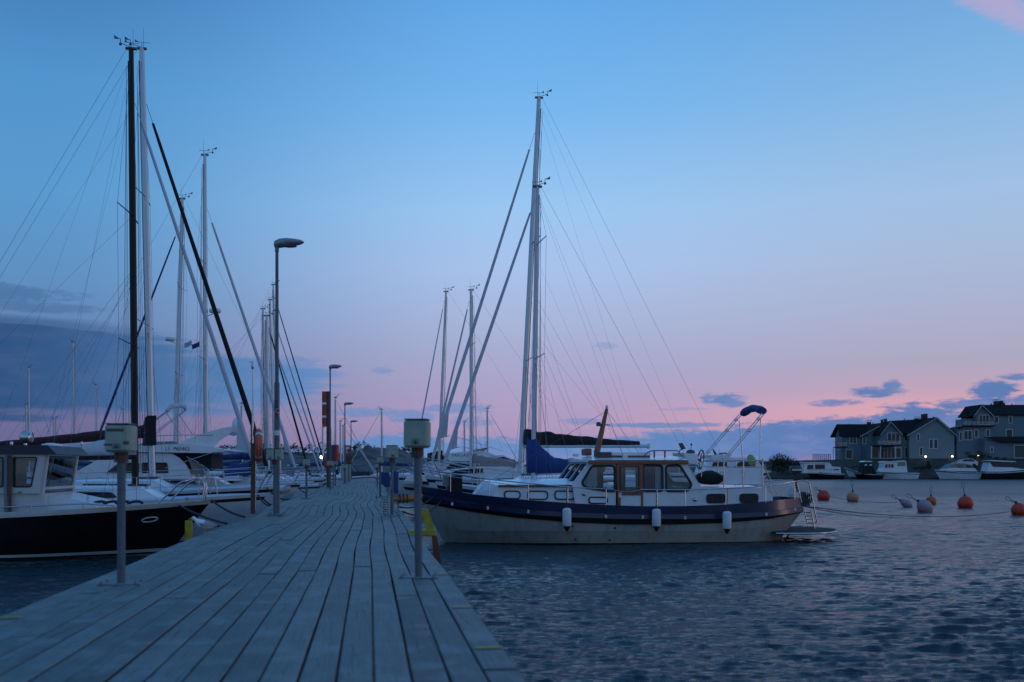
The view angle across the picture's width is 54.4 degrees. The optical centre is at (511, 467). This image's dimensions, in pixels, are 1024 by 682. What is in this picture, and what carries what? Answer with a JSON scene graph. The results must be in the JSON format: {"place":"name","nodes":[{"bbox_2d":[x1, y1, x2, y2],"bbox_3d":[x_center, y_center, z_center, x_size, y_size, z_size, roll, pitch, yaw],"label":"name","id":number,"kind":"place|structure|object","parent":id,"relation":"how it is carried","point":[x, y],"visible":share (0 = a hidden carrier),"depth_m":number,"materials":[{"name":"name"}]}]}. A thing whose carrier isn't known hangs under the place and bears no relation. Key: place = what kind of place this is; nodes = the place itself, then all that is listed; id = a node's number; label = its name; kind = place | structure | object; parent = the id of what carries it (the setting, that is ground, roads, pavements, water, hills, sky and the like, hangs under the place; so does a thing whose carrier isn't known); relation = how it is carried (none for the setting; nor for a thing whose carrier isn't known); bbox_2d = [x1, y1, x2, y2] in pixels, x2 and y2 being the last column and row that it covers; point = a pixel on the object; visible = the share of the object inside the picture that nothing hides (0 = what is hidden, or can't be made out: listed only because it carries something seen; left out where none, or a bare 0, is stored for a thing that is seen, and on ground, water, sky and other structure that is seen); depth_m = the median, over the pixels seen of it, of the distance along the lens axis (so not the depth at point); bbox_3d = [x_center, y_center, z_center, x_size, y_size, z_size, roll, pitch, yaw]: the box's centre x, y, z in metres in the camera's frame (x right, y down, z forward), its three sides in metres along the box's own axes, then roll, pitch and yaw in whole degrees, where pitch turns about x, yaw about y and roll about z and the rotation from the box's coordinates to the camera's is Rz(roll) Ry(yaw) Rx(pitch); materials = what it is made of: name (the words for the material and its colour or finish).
{"place":"outdoors","nodes":[
{"label":"outdoors","id":0,"kind":"place"},
{"bbox_2d":[27,447,458,475],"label":"rocky hill","id":1,"kind":"structure","parent":0,"point":[360,463],"depth_m":107.94,"materials":[{"name":"grey stone"}]},
{"bbox_2d":[280,443,311,453],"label":"bush","id":2,"kind":"object","parent":1,"relation":"on","point":[296,448],"visible":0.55,"depth_m":116.09,"materials":[{"name":"green plant"}]},
{"bbox_2d":[304,442,325,454],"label":"bush","id":3,"kind":"object","parent":1,"relation":"on","point":[315,452],"visible":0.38,"depth_m":115.71,"materials":[{"name":"green plant"}]},
{"bbox_2d":[340,463,350,479],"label":"grey shed","id":4,"kind":"structure","parent":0,"point":[342,474],"depth_m":72.44,"materials":[{"name":"plastic"}]},
{"bbox_2d":[0,470,1023,681],"bbox_3d":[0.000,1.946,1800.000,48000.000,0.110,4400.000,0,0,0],"label":"water","id":5,"kind":"structure","parent":0,"point":[904,597],"depth_m":15.31,"materials":[{"name":"teal liquid"}]},
{"bbox_2d":[3,403,39,434],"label":"sailing yacht","id":6,"kind":"object","parent":5,"relation":"on","point":[26,404],"visible":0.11,"depth_m":111.48,"materials":[{"name":"blue paint"}]},
{"bbox_2d":[6,366,50,476],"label":"sailing yacht","id":7,"kind":"object","parent":5,"relation":"on","point":[28,462],"visible":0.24,"depth_m":99.47,"materials":[{"name":"blue paint"}]},
{"bbox_2d":[46,339,111,465],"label":"sailing yacht","id":8,"kind":"object","parent":5,"relation":"on","point":[80,463],"visible":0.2,"depth_m":92.44,"materials":[{"name":"blue paint"}]},
{"bbox_2d":[78,382,119,432],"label":"sailing yacht","id":9,"kind":"object","parent":5,"relation":"on","point":[95,421],"visible":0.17,"depth_m":104.44,"materials":[{"name":"blue paint"}]},
{"bbox_2d":[0,430,210,559],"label":"work boat","id":10,"kind":"object","parent":5,"relation":"on","point":[49,512],"visible":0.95,"depth_m":21.17,"materials":[{"name":"black paint"}]},
{"bbox_2d":[179,505,227,524],"bbox_3d":[-5.972,0.872,19.023,0.040,0.116,6.471,0,0,-25],"label":"mooring line","id":11,"kind":"object","parent":10,"relation":"attached to","point":[208,518],"visible":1,"depth_m":18.29,"materials":[{"name":"fabric"}]},
{"bbox_2d":[211,499,245,517],"bbox_3d":[-5.840,0.816,20.363,0.044,0.208,4.659,0,0,-24],"label":"mooring line","id":12,"kind":"object","parent":10,"relation":"attached to","point":[227,510],"visible":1,"depth_m":20.11,"materials":[{"name":"fabric"}]},
{"bbox_2d":[1,35,270,541],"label":"sailing yacht","id":13,"kind":"object","parent":5,"relation":"on","point":[239,503],"visible":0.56,"depth_m":26.26,"materials":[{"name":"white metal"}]},
{"bbox_2d":[0,27,272,516],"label":"sailing yacht","id":14,"kind":"object","parent":5,"relation":"on","point":[149,429],"visible":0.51,"depth_m":29.90,"materials":[{"name":"white paint"}]},
{"bbox_2d":[33,403,290,514],"bbox_3d":[-12.871,-0.047,36.637,9.000,4.594,3.700,0,0,-8],"label":"motor yacht","id":15,"kind":"object","parent":5,"relation":"on","point":[174,452],"visible":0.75,"depth_m":35.28,"materials":[{"name":"grey plastic"}]},
{"bbox_2d":[27,140,302,499],"bbox_3d":[-13.818,-5.366,39.229,11.103,15.231,3.500,0,0,-8],"label":"sailing yacht","id":16,"kind":"object","parent":5,"relation":"on","point":[293,489],"visible":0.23,"depth_m":39.44,"materials":[{"name":"white paint"}]},
{"bbox_2d":[89,192,319,498],"bbox_3d":[-14.438,-5.462,46.736,10.603,15.424,3.400,0,0,-8],"label":"sailing yacht","id":17,"kind":"object","parent":5,"relation":"on","point":[298,493],"visible":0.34,"depth_m":46.49,"materials":[{"name":"white paint"}]},
{"bbox_2d":[219,402,282,472],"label":"sailing yacht","id":18,"kind":"object","parent":5,"relation":"on","point":[227,463],"visible":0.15,"depth_m":83.32,"materials":[{"name":"white paint"}]},
{"bbox_2d":[181,303,324,484],"bbox_3d":[-16.203,-3.888,59.299,10.103,12.275,3.300,0,0,-8],"label":"sailing yacht","id":19,"kind":"object","parent":5,"relation":"on","point":[320,481],"visible":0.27,"depth_m":59.47,"materials":[{"name":"white paint"}]},
{"bbox_2d":[193,296,325,487],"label":"sailing yacht","id":20,"kind":"object","parent":5,"relation":"on","point":[271,362],"visible":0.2,"depth_m":63.98,"materials":[{"name":"white paint"}]},
{"bbox_2d":[0,479,524,681],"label":"wooden jetty","id":21,"kind":"object","parent":5,"relation":"on","point":[315,588],"visible":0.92,"depth_m":6.09,"materials":[{"name":"grey wood"}]},
{"bbox_2d":[97,423,144,585],"bbox_3d":[-3.012,0.280,7.664,0.320,1.241,0.226,0,0,-4],"label":"power pedestal","id":22,"kind":"object","parent":21,"relation":"on","point":[120,441],"visible":1,"depth_m":7.65,"materials":[{"name":"metal"}]},
{"bbox_2d":[185,520,192,540],"bbox_3d":[-4.248,1.170,13.026,0.150,0.960,0.120,0,0,-8],"label":"mooring bracket","id":23,"kind":"object","parent":21,"relation":"attached to","point":[188,529],"visible":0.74,"depth_m":13.00,"materials":[{"name":"yellow paint"}]},
{"bbox_2d":[189,516,221,533],"bbox_3d":[-4.098,0.763,13.301,0.432,0.233,0.128,0,0,-8],"label":"seagull","id":24,"kind":"object","parent":21,"relation":"on","point":[203,524],"visible":1,"depth_m":13.26,"materials":[{"name":"white paint"}]},
{"bbox_2d":[249,361,255,513],"bbox_3d":[-5.086,-0.595,19.512,0.125,2.989,0.136,0,0,-8],"label":"rescue post","id":25,"kind":"object","parent":21,"relation":"on","point":[253,481],"visible":0.91,"depth_m":19.49,"materials":[{"name":"silver metal"}]},
{"bbox_2d":[255,428,261,463],"bbox_3d":[-4.964,-0.433,19.515,0.136,0.714,0.713,0,0,-14],"label":"lifebuoy","id":26,"kind":"object","parent":25,"relation":"hanging from","point":[258,445],"visible":1,"depth_m":19.25,"materials":[{"name":"orange plastic"}]},
{"bbox_2d":[266,448,283,514],"bbox_3d":[-4.529,0.266,19.012,0.320,1.269,0.226,0,0,-8],"label":"power pedestal","id":27,"kind":"object","parent":21,"relation":"on","point":[275,455],"visible":1,"depth_m":18.99,"materials":[{"name":"metal"}]},
{"bbox_2d":[269,238,303,513],"bbox_3d":[-4.387,-1.784,19.375,0.670,5.368,0.250,0,0,-4],"label":"street lamp","id":28,"kind":"object","parent":21,"relation":"on","point":[286,243],"visible":0.94,"depth_m":19.33,"materials":[{"name":"metal"}]},
{"bbox_2d":[301,458,311,498],"bbox_3d":[-6.022,0.314,29.159,0.320,1.173,0.226,0,0,-8],"label":"power pedestal","id":29,"kind":"object","parent":21,"relation":"on","point":[306,462],"visible":1,"depth_m":29.12,"materials":[{"name":"metal"}]},
{"bbox_2d":[322,391,332,486],"bbox_3d":[-8.524,-1.317,46.047,0.525,4.434,0.200,0,0,-8],"label":"rescue board","id":30,"kind":"object","parent":21,"relation":"on","point":[325,408],"visible":0.81,"depth_m":45.99,"materials":[{"name":"red plastic"}]},
{"bbox_2d":[327,461,333,489],"bbox_3d":[-7.264,0.306,39.767,0.320,1.187,0.226,0,0,-8],"label":"power pedestal","id":31,"kind":"object","parent":21,"relation":"on","point":[329,463],"visible":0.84,"depth_m":39.76,"materials":[{"name":"metal"}]},
{"bbox_2d":[327,364,341,487],"bbox_3d":[-7.971,-1.868,44.664,0.670,5.537,0.250,0,0,-4],"label":"street lamp","id":32,"kind":"object","parent":21,"relation":"on","point":[334,366],"visible":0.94,"depth_m":44.62,"materials":[{"name":"metal"}]},
{"bbox_2d":[331,445,338,485],"bbox_3d":[-8.700,-0.115,48.616,0.440,2.030,0.300,0,0,12],"label":"extinguisher box","id":33,"kind":"object","parent":21,"relation":"on","point":[334,452],"visible":0.75,"depth_m":48.48,"materials":[{"name":"plastic"}]},
{"bbox_2d":[334,461,337,484],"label":"power pedestal","id":34,"kind":"object","parent":21,"relation":"on","point":[335,464],"visible":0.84,"depth_m":49.70,"materials":[{"name":"metal"}]},
{"bbox_2d":[342,464,346,483],"bbox_3d":[-9.437,0.342,56.087,0.320,1.117,0.226,0,0,-8],"label":"power pedestal","id":35,"kind":"object","parent":21,"relation":"on","point":[344,466],"visible":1,"depth_m":56.02,"materials":[{"name":"metal"}]},
{"bbox_2d":[344,402,353,482],"bbox_3d":[-9.740,-1.499,59.145,0.670,4.799,0.250,0,0,-4],"label":"street lamp","id":36,"kind":"object","parent":21,"relation":"on","point":[347,403],"visible":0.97,"depth_m":59.10,"materials":[{"name":"metal"}]},
{"bbox_2d":[346,455,351,481],"bbox_3d":[-10.108,0.063,61.643,0.370,1.673,0.215,0,0,-8],"label":"hose cabinet","id":37,"kind":"object","parent":21,"relation":"on","point":[348,459],"visible":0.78,"depth_m":61.56,"materials":[{"name":"metal"}]},
{"bbox_2d":[350,420,356,479],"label":"street lamp","id":38,"kind":"object","parent":21,"relation":"on","point":[351,421],"visible":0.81,"depth_m":74.13,"materials":[{"name":"metal"}]},
{"bbox_2d":[375,456,384,496],"bbox_3d":[-4.080,0.274,30.803,0.320,1.251,0.226,0,0,-8],"label":"power pedestal","id":39,"kind":"object","parent":21,"relation":"on","point":[379,460],"visible":1,"depth_m":30.79,"materials":[{"name":"metal"}]},
{"bbox_2d":[384,445,399,515],"bbox_3d":[-2.270,0.236,18.849,0.320,1.328,0.226,0,0,-14],"label":"power pedestal","id":40,"kind":"object","parent":21,"relation":"on","point":[391,452],"visible":1,"depth_m":18.83,"materials":[{"name":"metal"}]},
{"bbox_2d":[382,461,396,514],"bbox_3d":[-2.309,0.383,18.831,0.284,1.015,0.116,0,0,0],"label":"coiled rope","id":41,"kind":"object","parent":40,"relation":"hanging from","point":[384,502],"visible":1,"depth_m":18.80,"materials":[{"name":"blue fabric"}]},
{"bbox_2d":[397,472,398,508],"bbox_3d":[-2.499,0.486,21.548,0.040,0.829,0.124,0,0,39],"label":"tarpaulin stand","id":42,"kind":"object","parent":21,"relation":"on","point":[398,491],"visible":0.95,"depth_m":21.57,"materials":[{"name":"metal"}]},
{"bbox_2d":[394,471,397,493],"bbox_3d":[-2.535,0.314,21.500,0.163,0.486,0.066,0,0,0],"label":"tarpaulin","id":43,"kind":"object","parent":42,"relation":"hanging from","point":[395,482],"visible":0.61,"depth_m":21.47,"materials":[{"name":"blue fabric"}]},
{"bbox_2d":[394,494,422,502],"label":"timber beam","id":44,"kind":"structure","parent":42,"relation":"attached to","point":[407,498],"depth_m":21.44,"materials":[{"name":"wood"}]},
{"bbox_2d":[398,419,438,578],"bbox_3d":[-0.763,0.251,8.120,0.320,1.297,0.226,0,0,2],"label":"power pedestal","id":45,"kind":"object","parent":21,"relation":"on","point":[417,436],"visible":1,"depth_m":8.10,"materials":[{"name":"metal"}]},
{"bbox_2d":[402,500,441,515],"bbox_3d":[-2.010,0.944,22.875,0.036,0.255,5.589,0,0,4],"label":"mooring line","id":46,"kind":"object","parent":21,"relation":"attached to","point":[429,510],"visible":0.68,"depth_m":23.66,"materials":[{"name":"fabric"}]},
{"bbox_2d":[409,509,440,564],"bbox_3d":[-1.114,1.095,13.120,0.470,1.110,0.120,0,0,-8],"label":"mooring bracket","id":47,"kind":"object","parent":21,"relation":"attached to","point":[429,530],"visible":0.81,"depth_m":13.09,"materials":[{"name":"yellow metal"}]},
{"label":"tarpaulin stand","id":48,"kind":"object","parent":21,"relation":"on","visible":0},
{"bbox_2d":[383,472,389,486],"bbox_3d":[-3.960,0.376,31.500,0.222,0.466,0.090,0,0,0],"label":"tarpaulin","id":49,"kind":"object","parent":48,"relation":"hanging from","point":[386,483],"visible":0.98,"depth_m":31.46,"materials":[{"name":"blue fabric"}]},
{"bbox_2d":[223,310,313,485],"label":"sailing yacht","id":50,"kind":"object","parent":5,"relation":"on","point":[242,456],"visible":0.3,"depth_m":47.65,"materials":[{"name":"white paint"}]},
{"bbox_2d":[208,277,331,478],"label":"sailing yacht","id":51,"kind":"object","parent":5,"relation":"on","point":[273,322],"visible":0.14,"depth_m":69.52,"materials":[{"name":"blue paint"}]},
{"bbox_2d":[283,427,355,476],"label":"sailing yacht","id":52,"kind":"object","parent":5,"relation":"on","point":[322,443],"visible":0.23,"depth_m":99.45,"materials":[{"name":"blue paint"}]},
{"bbox_2d":[286,394,375,480],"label":"sailing yacht","id":53,"kind":"object","parent":5,"relation":"on","point":[338,477],"visible":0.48,"depth_m":87.17,"materials":[{"name":"blue paint"}]},
{"bbox_2d":[290,418,374,477],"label":"sailing yacht","id":54,"kind":"object","parent":5,"relation":"on","point":[339,462],"visible":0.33,"depth_m":95.44,"materials":[{"name":"blue paint"}]},
{"bbox_2d":[302,425,374,472],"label":"sailing yacht","id":55,"kind":"object","parent":5,"relation":"on","point":[343,450],"visible":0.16,"depth_m":100.45,"materials":[{"name":"blue paint"}]},
{"bbox_2d":[352,472,369,475],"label":"motor boat","id":56,"kind":"object","parent":5,"relation":"on","point":[360,473],"visible":0.04,"depth_m":91.91,"materials":[{"name":"grey plastic"}]},
{"bbox_2d":[352,406,412,480],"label":"sailing yacht","id":57,"kind":"object","parent":5,"relation":"on","point":[385,463],"visible":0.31,"depth_m":93.45,"materials":[{"name":"blue paint"}]},
{"bbox_2d":[397,469,429,508],"bbox_3d":[-1.579,1.140,42.446,6.695,2.221,2.500,0,0,-8],"label":"motor boat","id":58,"kind":"object","parent":5,"relation":"on","point":[409,488],"visible":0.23,"depth_m":41.79,"materials":[{"name":"blue paint"}]},
{"bbox_2d":[409,420,481,470],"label":"sailing yacht","id":59,"kind":"object","parent":5,"relation":"on","point":[464,421],"visible":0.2,"depth_m":95.09,"materials":[{"name":"blue paint"}]},
{"bbox_2d":[378,447,549,497],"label":"motor yacht","id":60,"kind":"object","parent":5,"relation":"on","point":[460,456],"visible":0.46,"depth_m":61.45,"materials":[{"name":"blue paint"}]},
{"bbox_2d":[422,467,526,484],"bbox_3d":[-0.433,1.096,47.602,8.500,2.307,3.000,0,0,-8],"label":"motor boat","id":61,"kind":"object","parent":5,"relation":"on","point":[500,471],"visible":0.03,"depth_m":46.33,"materials":[{"name":"blue paint"}]},
{"bbox_2d":[408,286,561,482],"bbox_3d":[-1.313,-4.324,58.665,9.603,13.149,3.200,0,0,-8],"label":"sailing yacht","id":62,"kind":"object","parent":5,"relation":"on","point":[445,305],"visible":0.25,"depth_m":58.22,"materials":[{"name":"blue paint"}]},
{"bbox_2d":[463,405,517,460],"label":"sailing yacht","id":63,"kind":"object","parent":5,"relation":"on","point":[487,408],"visible":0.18,"depth_m":89.44,"materials":[{"name":"blue paint"}]},
{"bbox_2d":[427,284,606,479],"bbox_3d":[0.224,-3.838,52.665,9.603,12.176,3.200,0,0,-8],"label":"sailing yacht","id":64,"kind":"object","parent":5,"relation":"on","point":[476,459],"visible":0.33,"depth_m":52.26,"materials":[{"name":"blue paint"}]},
{"bbox_2d":[431,177,700,492],"bbox_3d":[1.870,-3.437,30.801,8.703,11.373,3.000,0,0,-8],"label":"sailing yacht","id":65,"kind":"object","parent":5,"relation":"on","point":[542,462],"visible":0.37,"depth_m":30.57,"materials":[{"name":"white paint"}]},
{"bbox_2d":[421,89,741,487],"bbox_3d":[2.560,-5.779,35.807,11.603,16.058,3.600,0,0,-8],"label":"sailing yacht","id":66,"kind":"object","parent":5,"relation":"on","point":[571,441],"visible":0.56,"depth_m":35.47,"materials":[{"name":"white paint"}]},
{"bbox_2d":[421,405,836,543],"bbox_3d":[3.198,0.375,26.797,11.429,4.215,3.241,0,0,-8],"label":"motor cruiser","id":67,"kind":"object","parent":5,"relation":"on","point":[513,511],"visible":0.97,"depth_m":25.59,"materials":[{"name":"white paint"}]},
{"bbox_2d":[399,496,433,507],"bbox_3d":[-2.272,0.834,24.064,0.036,0.236,3.437,0,0,9],"label":"mooring line","id":68,"kind":"object","parent":67,"relation":"attached to","point":[422,503],"visible":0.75,"depth_m":24.52,"materials":[{"name":"fabric"}]},
{"bbox_2d":[562,487,570,530],"bbox_3d":[1.389,1.030,24.834,0.222,1.101,0.308,0,0,32],"label":"fender","id":69,"kind":"object","parent":67,"relation":"hanging from","point":[566,517],"visible":1,"depth_m":24.72,"materials":[{"name":"plastic"}]},
{"bbox_2d":[588,496,607,503],"bbox_3d":[2.205,0.829,25.421,0.514,0.193,0.030,0,0,-8],"label":"low window","id":70,"kind":"structure","parent":67,"relation":"in","point":[592,500],"depth_m":25.41,"materials":[{"name":"white glass"}]},
{"bbox_2d":[595,467,616,504],"bbox_3d":[2.669,0.537,27.946,0.702,1.264,0.040,0,0,-8],"label":"door","id":71,"kind":"structure","parent":67,"relation":"in","point":[597,467],"depth_m":27.94,"materials":[{"name":"brown wood"}]},
{"bbox_2d":[616,464,642,505],"bbox_3d":[3.020,0.537,25.490,0.702,1.264,0.120,0,0,-8],"label":"door","id":72,"kind":"structure","parent":67,"relation":"in","point":[627,498],"depth_m":25.51,"materials":[{"name":"brown wood"}]},
{"bbox_2d":[652,490,660,530],"bbox_3d":[3.678,1.075,25.181,0.221,1.053,0.358,0,0,31],"label":"fender","id":73,"kind":"object","parent":67,"relation":"hanging from","point":[656,518],"visible":1,"depth_m":25.05,"materials":[{"name":"plastic"}]},
{"bbox_2d":[723,508,730,533],"bbox_3d":[5.543,1.103,25.503,0.222,1.157,0.486,0,0,28],"label":"fender","id":74,"kind":"object","parent":67,"relation":"hanging from","point":[726,520],"visible":1,"depth_m":25.30,"materials":[{"name":"plastic"}]},
{"bbox_2d":[801,505,873,516],"bbox_3d":[11.399,1.478,33.086,0.024,0.914,13.766,0,0,31],"label":"mooring line","id":75,"kind":"object","parent":67,"relation":"attached to","point":[839,513],"visible":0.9,"depth_m":30.95,"materials":[{"name":"fabric"}]},
{"bbox_2d":[804,506,1009,516],"bbox_3d":[14.293,1.432,34.186,0.024,0.822,19.308,0,0,42],"label":"mooring line","id":76,"kind":"object","parent":67,"relation":"attached to","point":[901,515],"visible":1,"depth_m":33.09,"materials":[{"name":"fabric"}]},
{"bbox_2d":[670,449,770,485],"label":"motor boat","id":77,"kind":"object","parent":5,"relation":"on","point":[681,476],"visible":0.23,"depth_m":76.31,"materials":[{"name":"blue paint"}]},
{"bbox_2d":[799,462,844,478],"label":"motor boat","id":78,"kind":"object","parent":5,"relation":"on","point":[820,470],"visible":0.91,"depth_m":167.18,"materials":[{"name":"white paint"}]},
{"bbox_2d":[814,487,829,499],"bbox_3d":[18.758,1.632,60.028,0.825,0.923,0.760,0,0,40],"label":"mooring buoy","id":79,"kind":"object","parent":5,"relation":"on","point":[823,494],"visible":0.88,"depth_m":59.74,"materials":[{"name":"plastic"}]},
{"bbox_2d":[844,467,858,476],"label":"motor boat","id":80,"kind":"object","parent":5,"relation":"on","point":[850,473],"visible":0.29,"depth_m":173.65,"materials":[{"name":"blue paint"}]},
{"bbox_2d":[846,480,858,500],"bbox_3d":[19.785,1.403,57.810,0.690,1.356,0.690,0,0,0],"label":"mooring buoy","id":81,"kind":"object","parent":5,"relation":"on","point":[852,495],"visible":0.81,"depth_m":57.59,"materials":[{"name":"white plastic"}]},
{"bbox_2d":[768,477,938,478],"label":"shore pontoon","id":82,"kind":"object","parent":5,"relation":"on","point":[844,478],"visible":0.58,"depth_m":169.00,"materials":[{"name":"grey wood"}]},
{"bbox_2d":[853,461,883,478],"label":"motor boat","id":83,"kind":"object","parent":5,"relation":"on","point":[866,470],"visible":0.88,"depth_m":167.27,"materials":[{"name":"black paint"}]},
{"bbox_2d":[876,460,919,478],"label":"motor boat","id":84,"kind":"object","parent":5,"relation":"on","point":[890,469],"visible":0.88,"depth_m":167.16,"materials":[{"name":"blue paint"}]},
{"bbox_2d":[891,495,912,506],"bbox_3d":[19.340,1.675,49.380,1.051,0.681,0.427,0,0,0],"label":"mooring buoy","id":85,"kind":"object","parent":5,"relation":"on","point":[905,503],"visible":0.96,"depth_m":49.23,"materials":[{"name":"white plastic"}]},
{"bbox_2d":[906,494,932,511],"bbox_3d":[17.997,1.665,43.973,1.119,1.049,0.623,0,0,21],"label":"mooring buoy","id":86,"kind":"object","parent":5,"relation":"on","point":[923,505],"visible":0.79,"depth_m":43.69,"materials":[{"name":"white plastic"}]},
{"bbox_2d":[926,488,936,504],"bbox_3d":[22.165,1.536,52.672,0.563,1.043,0.563,0,0,0],"label":"mooring buoy","id":87,"kind":"object","parent":5,"relation":"on","point":[932,499],"visible":0.76,"depth_m":52.47,"materials":[{"name":"plastic"}]},
{"bbox_2d":[934,463,981,478],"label":"motor boat","id":88,"kind":"object","parent":5,"relation":"on","point":[946,471],"visible":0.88,"depth_m":167.20,"materials":[{"name":"blue paint"}]},
{"bbox_2d":[957,482,973,507],"bbox_3d":[22.027,1.383,48.372,0.734,1.411,0.736,0,0,0],"label":"mooring buoy","id":89,"kind":"object","parent":5,"relation":"on","point":[964,501],"visible":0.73,"depth_m":48.13,"materials":[{"name":"red plastic"}]},
{"bbox_2d":[978,460,1023,478],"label":"motor boat","id":90,"kind":"object","parent":5,"relation":"on","point":[998,471],"visible":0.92,"depth_m":166.34,"materials":[{"name":"black paint"}]},
{"bbox_2d":[1005,496,1023,514],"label":"mooring buoy","id":91,"kind":"object","parent":5,"relation":"on","point":[1017,508],"visible":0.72,"depth_m":41.04,"materials":[{"name":"red plastic"}]},
{"bbox_2d":[0,0,1023,464],"label":"sky","id":92,"kind":"structure","parent":0,"point":[812,211],"materials":[{"name":"blue"}]},
{"bbox_2d":[655,458,1023,478],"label":"shore","id":93,"kind":"structure","parent":0,"point":[936,464],"depth_m":178.90,"materials":[{"name":"grey stone"}]},
{"bbox_2d":[758,453,800,473],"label":"bush","id":94,"kind":"object","parent":93,"relation":"on","point":[780,462],"visible":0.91,"depth_m":176.03,"materials":[{"name":"green plant"}]},
{"bbox_2d":[830,419,886,458],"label":"timber house","id":95,"kind":"structure","parent":93,"relation":"on","point":[852,441],"depth_m":186.00,"materials":[{"name":"wood"}]},
{"bbox_2d":[865,414,956,458],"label":"timber house","id":96,"kind":"structure","parent":93,"relation":"on","point":[923,436],"depth_m":182.00,"materials":[{"name":"wood"}]},
{"bbox_2d":[951,459,977,466],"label":"parked car","id":97,"kind":"object","parent":93,"relation":"on","point":[973,462],"visible":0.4,"depth_m":177.18,"materials":[{"name":"white paint"}]},
{"bbox_2d":[964,451,981,458],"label":"bush","id":98,"kind":"object","parent":93,"relation":"on","point":[971,456],"visible":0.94,"depth_m":179.35,"materials":[{"name":"green plant"}]},
{"bbox_2d":[970,452,985,460],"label":"bush","id":99,"kind":"object","parent":93,"relation":"on","point":[979,456],"visible":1,"depth_m":179.41,"materials":[{"name":"green plant"}]},
{"bbox_2d":[950,401,1023,458],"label":"timber house","id":100,"kind":"structure","parent":93,"relation":"on","point":[995,429],"depth_m":182.50,"materials":[{"name":"wood"}]},
{"bbox_2d":[981,453,998,459],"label":"bush","id":101,"kind":"object","parent":93,"relation":"on","point":[989,457],"visible":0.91,"depth_m":178.79,"materials":[{"name":"green plant"}]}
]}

